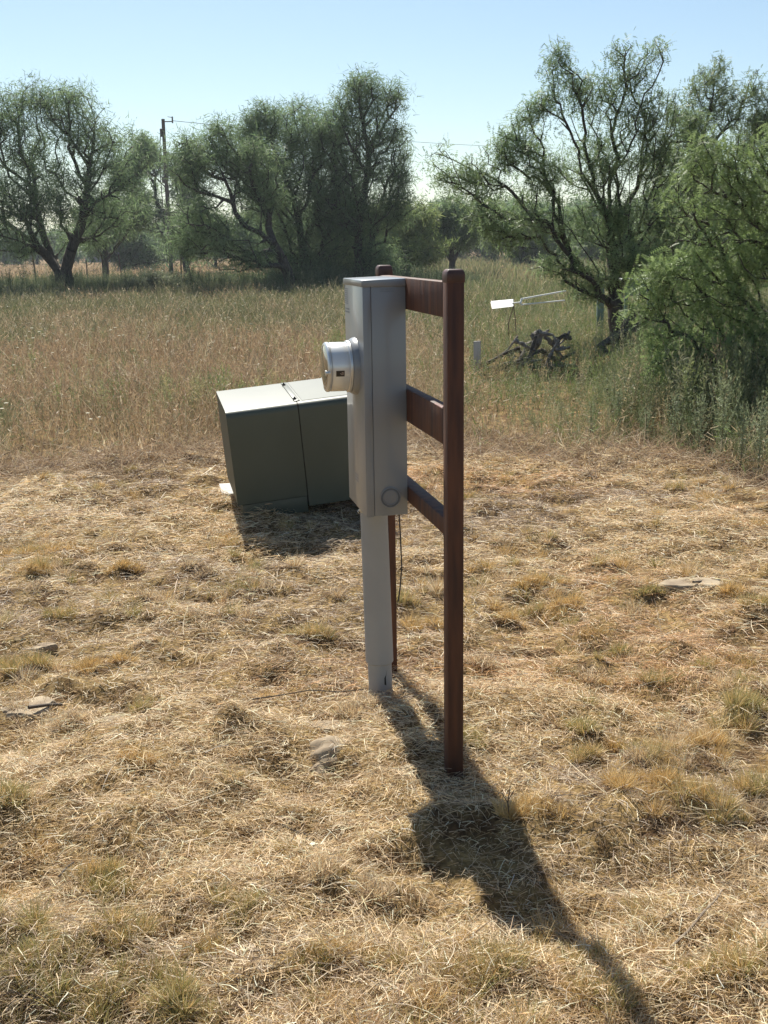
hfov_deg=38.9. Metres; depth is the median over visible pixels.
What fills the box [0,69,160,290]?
mesquite tree
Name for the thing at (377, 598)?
conduit riser
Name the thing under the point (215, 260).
distant tree
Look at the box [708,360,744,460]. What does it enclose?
weed plant
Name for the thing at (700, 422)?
weed plant
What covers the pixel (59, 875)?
stick
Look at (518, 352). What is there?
log
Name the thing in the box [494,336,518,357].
log
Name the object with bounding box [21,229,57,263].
distant tree
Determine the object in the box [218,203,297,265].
distant tree
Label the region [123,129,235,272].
mesquite tree
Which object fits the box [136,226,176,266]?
distant tree
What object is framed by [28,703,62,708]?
stick
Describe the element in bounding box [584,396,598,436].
weed plant
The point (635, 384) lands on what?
leafy weeds
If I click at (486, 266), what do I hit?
field grass
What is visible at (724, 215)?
distant tree
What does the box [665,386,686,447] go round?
weed plant
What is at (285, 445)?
transformer cabinet
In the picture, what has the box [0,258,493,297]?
weed thicket
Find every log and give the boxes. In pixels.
[481,346,520,367]
[488,361,519,369]
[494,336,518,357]
[507,350,536,364]
[512,338,539,353]
[513,349,540,361]
[517,336,536,369]
[519,329,546,358]
[527,337,562,365]
[532,363,573,368]
[535,330,559,347]
[540,348,563,364]
[543,331,570,356]
[546,339,559,364]
[552,333,571,345]
[555,346,569,351]
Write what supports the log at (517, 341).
on the log at (515, 349)
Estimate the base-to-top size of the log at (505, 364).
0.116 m
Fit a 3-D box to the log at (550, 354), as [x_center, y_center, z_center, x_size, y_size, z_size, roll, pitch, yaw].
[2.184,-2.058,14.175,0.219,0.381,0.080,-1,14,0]
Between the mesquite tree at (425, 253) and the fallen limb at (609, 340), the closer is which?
the fallen limb at (609, 340)
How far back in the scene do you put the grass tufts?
3.10 m
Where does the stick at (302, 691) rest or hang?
on the ground at (582, 833)
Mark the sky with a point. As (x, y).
(471, 62)
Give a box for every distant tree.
[0,220,14,258]
[0,230,35,263]
[0,257,25,263]
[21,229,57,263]
[36,225,91,264]
[77,224,176,269]
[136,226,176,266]
[174,212,232,267]
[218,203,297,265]
[257,211,293,262]
[287,200,339,258]
[444,243,479,258]
[464,246,497,258]
[478,191,582,264]
[480,187,534,260]
[534,195,564,254]
[556,190,611,256]
[564,198,625,261]
[615,170,707,260]
[694,165,749,258]
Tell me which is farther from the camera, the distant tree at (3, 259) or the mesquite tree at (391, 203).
the distant tree at (3, 259)
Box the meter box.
[343,276,407,516]
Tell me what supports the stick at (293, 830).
on the ground at (582, 833)
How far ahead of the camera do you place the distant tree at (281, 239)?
91.41 m
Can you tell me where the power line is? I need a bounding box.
[178,121,480,145]
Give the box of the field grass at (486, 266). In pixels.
[0,253,767,318]
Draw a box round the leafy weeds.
[1,287,767,472]
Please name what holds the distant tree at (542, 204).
on the ground at (582, 833)
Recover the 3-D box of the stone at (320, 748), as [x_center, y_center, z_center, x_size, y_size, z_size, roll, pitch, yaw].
[-0.171,0.786,3.526,0.136,0.116,0.162,-5,14,-17]
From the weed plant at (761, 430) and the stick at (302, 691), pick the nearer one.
the stick at (302, 691)
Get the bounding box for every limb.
[597,320,647,353]
[620,278,655,324]
[621,309,668,328]
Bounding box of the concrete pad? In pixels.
[219,483,233,497]
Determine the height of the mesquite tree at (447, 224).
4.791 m
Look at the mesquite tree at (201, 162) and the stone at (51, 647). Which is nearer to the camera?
the stone at (51, 647)
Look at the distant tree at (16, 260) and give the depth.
154.60 m
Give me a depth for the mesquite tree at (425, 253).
52.60 m
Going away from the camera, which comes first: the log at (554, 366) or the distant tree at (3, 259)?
the log at (554, 366)
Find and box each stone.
[2,696,56,718]
[22,642,57,651]
[94,715,125,726]
[309,720,343,732]
[309,735,344,766]
[309,763,330,776]
[658,577,728,591]
[744,909,767,928]
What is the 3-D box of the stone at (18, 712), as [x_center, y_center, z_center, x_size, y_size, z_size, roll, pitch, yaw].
[-1.252,0.706,3.865,0.170,0.046,0.184,8,16,31]
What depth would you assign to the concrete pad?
7.50 m
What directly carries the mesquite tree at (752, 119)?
on the ground at (582, 833)
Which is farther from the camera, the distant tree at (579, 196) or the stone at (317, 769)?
the distant tree at (579, 196)
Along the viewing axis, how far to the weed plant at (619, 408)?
9.07 m
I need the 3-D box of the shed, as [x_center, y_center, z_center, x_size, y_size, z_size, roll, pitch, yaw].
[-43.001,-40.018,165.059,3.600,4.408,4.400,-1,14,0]
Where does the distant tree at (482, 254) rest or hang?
on the ground at (582, 833)
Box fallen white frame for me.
[491,290,565,334]
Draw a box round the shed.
[87,254,110,261]
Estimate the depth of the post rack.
3.21 m
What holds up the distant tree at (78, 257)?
on the ground at (582, 833)
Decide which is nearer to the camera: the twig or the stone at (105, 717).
the twig
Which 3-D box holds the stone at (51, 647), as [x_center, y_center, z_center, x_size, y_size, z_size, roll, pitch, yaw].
[-1.427,0.568,4.502,0.150,0.034,0.079,-2,14,-6]
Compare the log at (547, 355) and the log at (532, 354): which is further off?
the log at (547, 355)
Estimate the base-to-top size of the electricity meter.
0.172 m
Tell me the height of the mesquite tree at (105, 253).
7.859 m
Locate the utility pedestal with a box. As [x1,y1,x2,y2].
[596,279,604,336]
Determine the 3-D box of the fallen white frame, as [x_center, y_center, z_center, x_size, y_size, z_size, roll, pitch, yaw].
[2.258,-2.965,17.011,1.474,0.934,0.282,-8,16,-28]
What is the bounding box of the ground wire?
[398,515,401,601]
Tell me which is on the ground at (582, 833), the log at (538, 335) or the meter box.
the log at (538, 335)
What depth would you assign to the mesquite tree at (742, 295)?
9.31 m
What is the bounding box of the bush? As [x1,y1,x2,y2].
[116,266,187,294]
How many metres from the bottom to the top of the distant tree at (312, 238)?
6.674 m
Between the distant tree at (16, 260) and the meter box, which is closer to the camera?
the meter box
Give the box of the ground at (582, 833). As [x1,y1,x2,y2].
[0,249,767,1023]
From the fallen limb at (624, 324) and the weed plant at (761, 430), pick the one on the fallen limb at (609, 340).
the fallen limb at (624, 324)
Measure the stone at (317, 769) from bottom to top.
0.070 m
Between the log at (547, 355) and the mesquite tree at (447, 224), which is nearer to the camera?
the log at (547, 355)
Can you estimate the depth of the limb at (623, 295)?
18.04 m
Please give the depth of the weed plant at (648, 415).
8.62 m
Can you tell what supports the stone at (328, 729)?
on the ground at (582, 833)
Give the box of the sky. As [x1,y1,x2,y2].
[0,0,767,231]
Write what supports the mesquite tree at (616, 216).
on the ground at (582, 833)
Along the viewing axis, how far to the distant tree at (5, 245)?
153.50 m
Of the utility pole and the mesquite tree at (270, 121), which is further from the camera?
the utility pole
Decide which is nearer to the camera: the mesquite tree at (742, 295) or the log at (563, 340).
the mesquite tree at (742, 295)
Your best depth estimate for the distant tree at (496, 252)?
102.16 m
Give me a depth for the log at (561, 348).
14.28 m
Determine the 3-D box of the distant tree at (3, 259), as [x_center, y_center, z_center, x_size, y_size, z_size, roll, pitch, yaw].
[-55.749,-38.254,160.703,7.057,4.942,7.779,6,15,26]
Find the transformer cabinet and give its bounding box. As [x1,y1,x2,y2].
[216,378,351,518]
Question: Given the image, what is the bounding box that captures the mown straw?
[0,437,767,1023]
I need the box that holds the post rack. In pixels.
[375,265,464,781]
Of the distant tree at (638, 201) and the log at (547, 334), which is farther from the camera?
the distant tree at (638, 201)
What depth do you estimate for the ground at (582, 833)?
3.63 m
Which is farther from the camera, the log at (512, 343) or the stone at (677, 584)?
the log at (512, 343)
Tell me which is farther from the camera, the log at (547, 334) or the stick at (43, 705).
the log at (547, 334)
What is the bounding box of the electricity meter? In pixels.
[320,340,353,391]
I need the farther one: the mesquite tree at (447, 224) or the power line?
the power line
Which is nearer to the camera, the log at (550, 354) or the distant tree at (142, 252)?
the log at (550, 354)
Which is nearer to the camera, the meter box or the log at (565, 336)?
the meter box
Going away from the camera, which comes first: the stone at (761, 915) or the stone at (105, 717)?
the stone at (761, 915)
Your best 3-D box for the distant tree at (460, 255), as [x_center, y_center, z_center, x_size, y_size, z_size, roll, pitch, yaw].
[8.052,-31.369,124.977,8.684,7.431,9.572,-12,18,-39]
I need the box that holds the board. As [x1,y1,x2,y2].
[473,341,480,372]
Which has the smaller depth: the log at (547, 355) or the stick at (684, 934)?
the stick at (684, 934)
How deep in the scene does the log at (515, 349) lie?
14.31 m
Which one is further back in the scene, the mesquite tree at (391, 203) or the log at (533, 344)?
the mesquite tree at (391, 203)
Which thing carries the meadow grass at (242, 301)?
on the ground at (582, 833)
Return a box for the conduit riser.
[360,513,392,699]
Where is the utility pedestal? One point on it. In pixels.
(599, 316)
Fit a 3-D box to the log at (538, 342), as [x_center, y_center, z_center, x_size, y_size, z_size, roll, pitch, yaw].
[2.126,-2.164,14.509,0.555,0.443,0.119,-1,14,0]
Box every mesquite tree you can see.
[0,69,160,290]
[67,129,163,275]
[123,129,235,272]
[149,109,301,293]
[225,92,396,287]
[296,61,428,277]
[348,194,461,272]
[415,190,499,268]
[416,27,726,351]
[613,121,767,401]
[620,49,767,310]
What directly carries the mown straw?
on the ground at (582, 833)
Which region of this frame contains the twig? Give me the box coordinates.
[502,785,513,816]
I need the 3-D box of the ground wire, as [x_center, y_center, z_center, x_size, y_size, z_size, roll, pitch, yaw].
[0.049,0.089,4.080,0.038,0.521,0.010,-1,14,0]
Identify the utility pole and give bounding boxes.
[160,116,172,272]
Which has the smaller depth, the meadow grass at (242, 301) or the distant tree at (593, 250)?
the meadow grass at (242, 301)
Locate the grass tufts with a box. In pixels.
[0,453,767,1023]
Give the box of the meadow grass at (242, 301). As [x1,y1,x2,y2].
[0,274,767,509]
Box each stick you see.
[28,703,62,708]
[58,861,73,877]
[252,689,363,699]
[281,824,311,835]
[671,889,722,948]
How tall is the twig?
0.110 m
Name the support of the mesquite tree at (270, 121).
on the ground at (582, 833)
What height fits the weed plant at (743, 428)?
0.528 m
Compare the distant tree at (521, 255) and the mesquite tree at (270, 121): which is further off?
the distant tree at (521, 255)
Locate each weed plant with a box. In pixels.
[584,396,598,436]
[611,389,627,429]
[638,401,656,444]
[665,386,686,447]
[689,388,714,455]
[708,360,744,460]
[734,400,756,466]
[746,390,767,474]
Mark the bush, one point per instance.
(166, 279)

